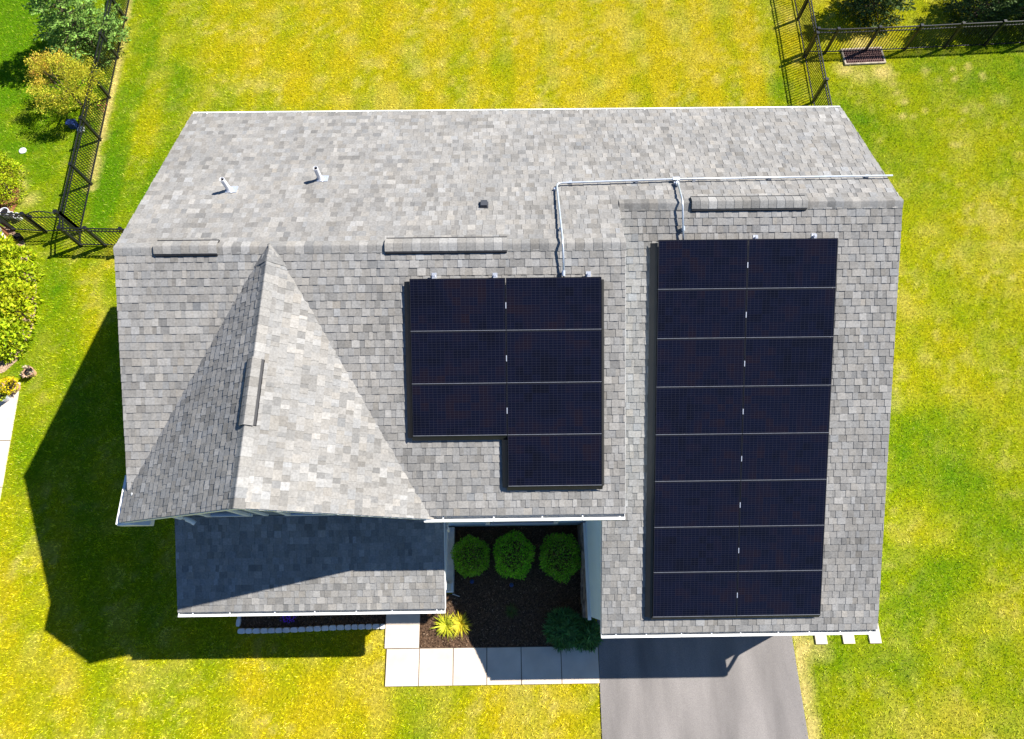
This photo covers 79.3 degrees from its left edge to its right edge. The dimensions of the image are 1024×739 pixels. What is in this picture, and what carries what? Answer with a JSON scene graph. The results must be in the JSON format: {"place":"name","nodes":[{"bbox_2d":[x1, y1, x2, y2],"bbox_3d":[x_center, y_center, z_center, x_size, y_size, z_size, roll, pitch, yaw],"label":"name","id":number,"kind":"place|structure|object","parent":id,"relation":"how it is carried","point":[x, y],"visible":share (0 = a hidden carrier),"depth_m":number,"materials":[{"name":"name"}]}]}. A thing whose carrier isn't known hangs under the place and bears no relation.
{"place":"outdoors","nodes":[
{"label":"outdoors","id":0,"kind":"place"},
{"bbox_2d":[0,382,20,497],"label":"side path","id":1,"kind":"structure","parent":0,"point":[7,412],"depth_m":17.40,"materials":[{"name":"concrete"}]},
{"bbox_2d":[0,390,11,401],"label":"flower pot","id":2,"kind":"object","parent":1,"relation":"on","point":[5,398],"visible":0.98,"depth_m":17.51,"materials":[{"name":"white ceramic"}]},
{"bbox_2d":[0,376,20,395],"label":"flower pot","id":3,"kind":"object","parent":1,"relation":"on","point":[10,385],"visible":1,"depth_m":17.53,"materials":[{"name":"ceramic"}]},
{"bbox_2d":[431,610,471,641],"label":"ornamental grass","id":4,"kind":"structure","parent":0,"point":[446,624],"depth_m":15.65,"materials":[{"name":"yellow plant"}]},
{"bbox_2d":[385,646,561,684],"bbox_3d":[-0.518,7.375,15.434,5.320,0.026,0.860,-1,71,0],"label":"walk bed","id":5,"kind":"object","parent":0,"point":[477,647],"visible":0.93,"depth_m":15.54,"materials":[{"name":"grey concrete"}]},
{"bbox_2d":[0,0,1023,738],"bbox_3d":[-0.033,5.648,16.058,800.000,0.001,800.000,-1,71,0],"label":"ground","id":6,"kind":"structure","parent":0,"point":[890,550],"depth_m":18.13,"materials":[{"name":"green plant"}]},
{"bbox_2d":[0,207,10,218],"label":"white bucket","id":7,"kind":"object","parent":6,"relation":"on","point":[4,209],"visible":0.57,"depth_m":19.52,"materials":[{"name":"plastic"}]},
{"bbox_2d":[0,165,19,211],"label":"corner mulch","id":8,"kind":"object","parent":6,"relation":"on","point":[10,204],"visible":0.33,"depth_m":19.93,"materials":[{"name":"brown soil"}]},
{"bbox_2d":[0,151,28,206],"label":"round shrub","id":9,"kind":"object","parent":8,"relation":"on","point":[6,176],"visible":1,"depth_m":19.78,"materials":[{"name":"green plant"}]},
{"bbox_2d":[0,227,35,372],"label":"side mulch","id":10,"kind":"object","parent":6,"relation":"on","point":[4,367],"visible":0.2,"depth_m":18.53,"materials":[{"name":"brown soil"}]},
{"bbox_2d":[0,225,8,244],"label":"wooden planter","id":11,"kind":"object","parent":10,"relation":"on","point":[4,230],"visible":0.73,"depth_m":19.23,"materials":[{"name":"white"}]},
{"bbox_2d":[0,314,35,363],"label":"leafy shrub","id":12,"kind":"object","parent":10,"relation":"on","point":[8,333],"visible":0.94,"depth_m":17.96,"materials":[{"name":"green plant"}]},
{"bbox_2d":[13,233,23,240],"bbox_3d":[-15.459,-4.142,19.370,0.233,0.189,0.233,-1,71,0],"label":"black pot","id":13,"kind":"object","parent":10,"relation":"on","point":[18,236],"visible":1,"depth_m":19.31,"materials":[{"name":"plastic"}]},
{"bbox_2d":[0,265,43,327],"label":"leafy shrub","id":14,"kind":"object","parent":10,"relation":"on","point":[10,302],"visible":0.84,"depth_m":18.24,"materials":[{"name":"green plant"}]},
{"bbox_2d":[0,230,43,291],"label":"leafy shrub","id":15,"kind":"object","parent":10,"relation":"on","point":[10,257],"visible":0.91,"depth_m":18.70,"materials":[{"name":"green plant"}]},
{"bbox_2d":[19,148,26,153],"bbox_3d":[-16.281,-7.284,20.541,0.240,0.062,0.240,-1,71,0],"label":"utility cap","id":16,"kind":"object","parent":6,"relation":"on","point":[22,150],"visible":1,"depth_m":20.52,"materials":[{"name":"white plastic"}]},
{"bbox_2d":[0,212,46,232],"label":"iron fence","id":17,"kind":"object","parent":6,"relation":"on","point":[6,224],"visible":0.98,"depth_m":19.10,"materials":[{"name":"black metal"}]},
{"bbox_2d":[19,365,36,377],"bbox_3d":[-13.948,0.069,17.790,0.433,0.381,0.405,-1,71,0],"label":"flower pot","id":18,"kind":"object","parent":6,"relation":"on","point":[28,371],"visible":1,"depth_m":17.79,"materials":[{"name":"ceramic"}]},
{"bbox_2d":[18,47,110,118],"bbox_3d":[-14.614,-9.312,20.240,2.704,1.985,2.346,-1,71,0],"label":"tree","id":19,"kind":"object","parent":6,"relation":"on","point":[63,73],"visible":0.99,"depth_m":19.95,"materials":[{"name":"yellow plant"}]},
{"bbox_2d":[51,34,92,73],"bbox_3d":[-15.286,-10.966,21.327,1.333,1.095,0.849,37,75,12],"label":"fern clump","id":20,"kind":"object","parent":6,"relation":"on","point":[85,55],"visible":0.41,"depth_m":21.31,"materials":[{"name":"green plant"}]},
{"bbox_2d":[65,119,78,128],"bbox_3d":[-14.796,-8.253,20.785,0.300,0.250,0.220,-1,71,0],"label":"storage bin","id":21,"kind":"object","parent":6,"relation":"on","point":[72,123],"visible":0.95,"depth_m":20.70,"materials":[{"name":"blue plastic"}]},
{"bbox_2d":[20,0,130,71],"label":"spruce tree","id":22,"kind":"object","parent":6,"relation":"on","point":[75,21],"visible":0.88,"depth_m":20.98,"materials":[{"name":"green plant"}]},
{"bbox_2d":[56,211,123,246],"bbox_3d":[-10.532,-3.969,18.858,6.401,1.058,0.604,6,71,2],"label":"iron fence","id":23,"kind":"object","parent":6,"relation":"on","point":[79,230],"visible":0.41,"depth_m":18.73,"materials":[{"name":"black metal"}]},
{"bbox_2d":[60,0,129,227],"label":"iron fence","id":24,"kind":"object","parent":6,"relation":"on","point":[90,128],"visible":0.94,"depth_m":20.32,"materials":[{"name":"black metal"}]},
{"bbox_2d":[25,209,81,233],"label":"garden gate","id":25,"kind":"structure","parent":24,"relation":"attached to","point":[54,212],"depth_m":18.77,"materials":[{"name":"black metal"}]},
{"bbox_2d":[236,616,384,633],"bbox_3d":[-5.119,6.274,15.775,3.781,0.100,0.838,-1,71,0],"label":"stone edging","id":26,"kind":"object","parent":6,"relation":"on","point":[303,629],"visible":0.93,"depth_m":15.63,"materials":[{"name":"grey stone"}]},
{"bbox_2d":[240,614,385,627],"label":"porch mulch","id":27,"kind":"object","parent":6,"relation":"on","point":[276,622],"visible":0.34,"depth_m":15.76,"materials":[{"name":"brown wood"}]},
{"bbox_2d":[280,615,297,623],"bbox_3d":[-5.673,6.307,15.678,0.460,0.204,0.304,-1,71,0],"label":"flower plant","id":28,"kind":"object","parent":27,"relation":"on","point":[288,620],"visible":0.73,"depth_m":15.66,"materials":[{"name":"purple plant"}]},
{"bbox_2d":[385,614,599,685],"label":"front walk","id":29,"kind":"structure","parent":6,"relation":"on","point":[435,667],"depth_m":15.41,"materials":[{"name":"concrete"}]},
{"bbox_2d":[419,525,594,647],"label":"courtyard mulch","id":30,"kind":"object","parent":6,"relation":"on","point":[535,595],"visible":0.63,"depth_m":15.96,"materials":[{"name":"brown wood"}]},
{"bbox_2d":[450,534,490,578],"bbox_3d":[-1.072,4.786,15.861,1.084,0.949,1.102,-1,71,0],"label":"boxwood shrub","id":31,"kind":"object","parent":30,"relation":"on","point":[471,540],"visible":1,"depth_m":15.74,"materials":[{"name":"green plant"}]},
{"bbox_2d":[505,602,517,619],"bbox_3d":[-0.012,6.185,15.810,0.391,0.093,0.420,-30,73,-10],"label":"sedge tuft","id":32,"kind":"object","parent":30,"relation":"on","point":[509,613],"visible":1,"depth_m":15.81,"materials":[{"name":"green plant"}]},
{"bbox_2d":[492,529,535,579],"bbox_3d":[0.047,4.732,15.822,1.151,1.061,1.291,-1,71,0],"label":"boxwood shrub","id":33,"kind":"object","parent":30,"relation":"on","point":[530,554],"visible":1,"depth_m":15.70,"materials":[{"name":"green plant"}]},
{"bbox_2d":[538,532,580,583],"bbox_3d":[1.264,4.808,15.785,1.207,1.085,1.321,-1,71,0],"label":"boxwood shrub","id":34,"kind":"object","parent":30,"relation":"on","point":[573,569],"visible":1,"depth_m":15.65,"materials":[{"name":"green plant"}]},
{"bbox_2d":[542,606,584,653],"bbox_3d":[1.288,6.487,15.391,1.156,0.713,1.150,-1,71,0],"label":"leafy perennial","id":35,"kind":"object","parent":30,"relation":"on","point":[562,626],"visible":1,"depth_m":15.23,"materials":[{"name":"green plant"}]},
{"bbox_2d":[575,615,604,653],"bbox_3d":[1.841,6.579,15.403,0.982,0.630,0.969,-1,71,0],"label":"leafy perennial","id":36,"kind":"object","parent":30,"relation":"on","point":[591,640],"visible":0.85,"depth_m":15.24,"materials":[{"name":"green plant"}]},
{"bbox_2d":[113,106,903,637],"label":"house","id":37,"kind":"structure","parent":6,"relation":"on","point":[279,460],"depth_m":12.10,"materials":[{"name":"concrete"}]},
{"bbox_2d":[198,510,252,516],"bbox_3d":[-5.921,2.760,12.122,0.977,1.780,0.070,-1,71,0],"label":"window","id":38,"kind":"structure","parent":37,"relation":"in","point":[232,513],"depth_m":12.76,"materials":[{"name":"white glass"}]},
{"bbox_2d":[276,512,326,515],"bbox_3d":[-4.228,2.740,12.133,1.029,1.780,0.070,-1,71,0],"label":"window","id":39,"kind":"structure","parent":37,"relation":"in","point":[283,513],"depth_m":12.88,"materials":[{"name":"white glass"}]},
{"bbox_2d":[432,273,436,278],"bbox_3d":[-1.427,-1.709,11.284,0.090,0.128,0.141,-1,71,0],"label":"mounting foot","id":40,"kind":"object","parent":37,"relation":"attached to","point":[434,275],"visible":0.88,"depth_m":11.24},
{"bbox_2d":[404,279,603,490],"bbox_3d":[-0.120,0.305,11.404,3.654,1.623,3.594,-1,71,0],"label":"array skirt","id":41,"kind":"object","parent":37,"relation":"on","point":[503,438],"visible":0.94,"depth_m":11.43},
{"bbox_2d":[409,278,505,330],"bbox_3d":[-0.979,-1.179,11.244,1.750,0.041,0.952,-1,94,0],"label":"solar panel","id":42,"kind":"object","parent":41,"relation":"attached to","point":[464,304],"visible":1,"depth_m":11.23,"materials":[{"name":"glass"}]},
{"bbox_2d":[411,331,506,383],"bbox_3d":[-0.968,-0.217,11.312,1.750,0.041,0.952,-1,94,0],"label":"solar panel","id":43,"kind":"object","parent":41,"relation":"attached to","point":[465,357],"visible":1,"depth_m":11.30,"materials":[{"name":"glass"}]},
{"bbox_2d":[412,384,507,435],"bbox_3d":[-0.957,0.744,11.379,1.750,0.041,0.952,-1,94,0],"label":"solar panel","id":44,"kind":"object","parent":41,"relation":"attached to","point":[457,409],"visible":1,"depth_m":11.37,"materials":[{"name":"glass"}]},
{"bbox_2d":[506,277,601,329],"bbox_3d":[0.762,-1.200,11.257,1.736,0.036,0.952,-1,94,0],"label":"solar panel","id":45,"kind":"object","parent":41,"relation":"attached to","point":[558,303],"visible":1,"depth_m":11.24,"materials":[{"name":"black glass"}]},
{"bbox_2d":[506,330,601,382],"bbox_3d":[0.773,-0.239,11.325,1.736,0.036,0.952,-1,94,0],"label":"solar panel","id":46,"kind":"object","parent":41,"relation":"attached to","point":[554,356],"visible":1,"depth_m":11.31,"materials":[{"name":"black glass"}]},
{"bbox_2d":[507,382,601,434],"bbox_3d":[0.784,0.723,11.393,1.736,0.036,0.952,-1,94,0],"label":"solar panel","id":47,"kind":"object","parent":41,"relation":"attached to","point":[551,408],"visible":1,"depth_m":11.38,"materials":[{"name":"glass"}]},
{"bbox_2d":[508,434,601,485],"bbox_3d":[0.795,1.685,11.460,1.736,0.036,0.952,-1,94,0],"label":"solar panel","id":48,"kind":"object","parent":41,"relation":"attached to","point":[556,460],"visible":1,"depth_m":11.45,"materials":[{"name":"glass"}]},
{"bbox_2d":[485,521,558,524],"bbox_3d":[0.250,3.707,15.146,1.860,1.390,0.070,-1,71,0],"label":"window","id":49,"kind":"structure","parent":37,"relation":"in","point":[524,522],"depth_m":15.70,"materials":[{"name":"white glass"}]},
{"bbox_2d":[586,271,590,276],"bbox_3d":[1.403,-1.740,11.303,0.090,0.128,0.141,-1,71,0],"label":"mounting foot","id":50,"kind":"object","parent":37,"relation":"attached to","point":[588,273],"visible":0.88,"depth_m":11.29},
{"bbox_2d":[553,174,892,276],"bbox_3d":[3.929,-3.769,12.106,7.211,0.750,2.171,-19,72,-7],"label":"conduit","id":51,"kind":"object","parent":37,"relation":"attached to","point":[675,180],"visible":1,"depth_m":12.37,"materials":[{"name":"metal"}]},
{"bbox_2d":[645,243,837,619],"bbox_3d":[4.583,1.343,12.477,3.679,3.461,6.994,-1,71,0],"label":"array skirt","id":52,"kind":"object","parent":37,"relation":"attached to","point":[651,418],"visible":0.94,"depth_m":12.48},
{"bbox_2d":[653,572,737,616],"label":"solar panel","id":53,"kind":"object","parent":52,"relation":"attached to","point":[689,594],"visible":1,"depth_m":12.78,"materials":[{"name":"glass"}]},
{"bbox_2d":[653,527,738,572],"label":"solar panel","id":54,"kind":"object","parent":52,"relation":"attached to","point":[696,549],"visible":1,"depth_m":12.67,"materials":[{"name":"glass"}]},
{"bbox_2d":[654,481,740,527],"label":"solar panel","id":55,"kind":"object","parent":52,"relation":"attached to","point":[697,503],"visible":1,"depth_m":12.56,"materials":[{"name":"glass"}]},
{"bbox_2d":[655,434,741,481],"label":"solar panel","id":56,"kind":"object","parent":52,"relation":"attached to","point":[711,457],"visible":1,"depth_m":12.45,"materials":[{"name":"glass"}]},
{"bbox_2d":[655,387,743,434],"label":"solar panel","id":57,"kind":"object","parent":52,"relation":"attached to","point":[696,410],"visible":1,"depth_m":12.34,"materials":[{"name":"glass"}]},
{"bbox_2d":[656,338,744,386],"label":"solar panel","id":58,"kind":"object","parent":52,"relation":"attached to","point":[700,362],"visible":1,"depth_m":12.23,"materials":[{"name":"glass"}]},
{"bbox_2d":[657,289,746,338],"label":"solar panel","id":59,"kind":"object","parent":52,"relation":"attached to","point":[715,313],"visible":1,"depth_m":12.12,"materials":[{"name":"glass"}]},
{"bbox_2d":[658,239,747,289],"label":"solar panel","id":60,"kind":"object","parent":52,"relation":"attached to","point":[706,263],"visible":1,"depth_m":12.01,"materials":[{"name":"glass"}]},
{"bbox_2d":[736,570,821,615],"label":"solar panel","id":61,"kind":"object","parent":52,"relation":"attached to","point":[765,593],"visible":1,"depth_m":12.79,"materials":[{"name":"glass"}]},
{"bbox_2d":[738,525,823,571],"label":"solar panel","id":62,"kind":"object","parent":52,"relation":"attached to","point":[780,548],"visible":1,"depth_m":12.68,"materials":[{"name":"glass"}]},
{"bbox_2d":[739,480,826,525],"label":"solar panel","id":63,"kind":"object","parent":52,"relation":"attached to","point":[783,502],"visible":1,"depth_m":12.57,"materials":[{"name":"glass"}]},
{"bbox_2d":[741,433,828,480],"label":"solar panel","id":64,"kind":"object","parent":52,"relation":"attached to","point":[793,456],"visible":1,"depth_m":12.46,"materials":[{"name":"glass"}]},
{"bbox_2d":[742,386,830,433],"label":"solar panel","id":65,"kind":"object","parent":52,"relation":"attached to","point":[786,409],"visible":1,"depth_m":12.35,"materials":[{"name":"glass"}]},
{"bbox_2d":[744,337,832,385],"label":"solar panel","id":66,"kind":"object","parent":52,"relation":"attached to","point":[787,361],"visible":1,"depth_m":12.24,"materials":[{"name":"black glass"}]},
{"bbox_2d":[745,288,835,337],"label":"solar panel","id":67,"kind":"object","parent":52,"relation":"attached to","point":[804,312],"visible":1,"depth_m":12.13,"materials":[{"name":"black glass"}]},
{"bbox_2d":[747,238,837,288],"bbox_3d":[5.461,-2.068,12.039,1.736,0.036,0.952,-1,96,0],"label":"solar panel","id":68,"kind":"object","parent":52,"relation":"attached to","point":[796,262],"visible":1,"depth_m":12.03,"materials":[{"name":"black glass"}]},
{"bbox_2d":[794,0,831,105],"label":"iron fence","id":69,"kind":"object","parent":6,"relation":"on","point":[824,83],"visible":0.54,"depth_m":21.31,"materials":[{"name":"black metal"}]},
{"bbox_2d":[814,635,827,643],"bbox_3d":[7.817,6.640,15.701,0.290,0.045,0.620,-1,71,0],"label":"stepping paver","id":70,"kind":"object","parent":6,"relation":"on","point":[820,639],"visible":0.36,"depth_m":15.61,"materials":[{"name":"concrete"}]},
{"bbox_2d":[842,635,854,643],"bbox_3d":[8.517,6.632,15.706,0.290,0.045,0.620,-1,71,0],"label":"stepping paver","id":71,"kind":"object","parent":6,"relation":"on","point":[848,639],"visible":0.36,"depth_m":15.61,"materials":[{"name":"concrete"}]},
{"bbox_2d":[840,47,885,65],"bbox_3d":[12.479,-11.141,21.957,1.486,0.060,0.730,-3,71,-1],"label":"bench","id":72,"kind":"object","parent":6,"relation":"on","point":[863,57],"visible":1,"depth_m":21.93,"materials":[{"name":"wood"}]},
{"bbox_2d":[868,626,881,642],"bbox_3d":[9.187,6.624,15.710,0.290,0.045,0.620,-1,71,0],"label":"stepping paver","id":73,"kind":"object","parent":6,"relation":"on","point":[874,638],"visible":0.43,"depth_m":15.63,"materials":[{"name":"concrete"}]},
{"bbox_2d":[837,0,916,39],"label":"spruce tree","id":74,"kind":"object","parent":6,"relation":"on","point":[871,6],"visible":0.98,"depth_m":22.16,"materials":[{"name":"green plant"}]},
{"bbox_2d":[805,19,1023,53],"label":"iron fence","id":75,"kind":"object","parent":6,"relation":"on","point":[950,39],"visible":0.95,"depth_m":21.53,"materials":[{"name":"black metal"}]},
{"bbox_2d":[941,0,1023,40],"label":"spruce tree","id":76,"kind":"object","parent":6,"relation":"on","point":[990,11],"visible":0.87,"depth_m":21.97,"materials":[{"name":"green plant"}]},
{"bbox_2d":[990,0,1023,38],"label":"spruce tree","id":77,"kind":"object","parent":6,"relation":"on","point":[1021,13],"visible":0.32,"depth_m":22.11,"materials":[{"name":"green plant"}]},
{"bbox_2d":[597,619,808,738],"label":"driveway","id":78,"kind":"structure","parent":0,"point":[735,687],"depth_m":15.25,"materials":[{"name":"concrete"}]}
]}

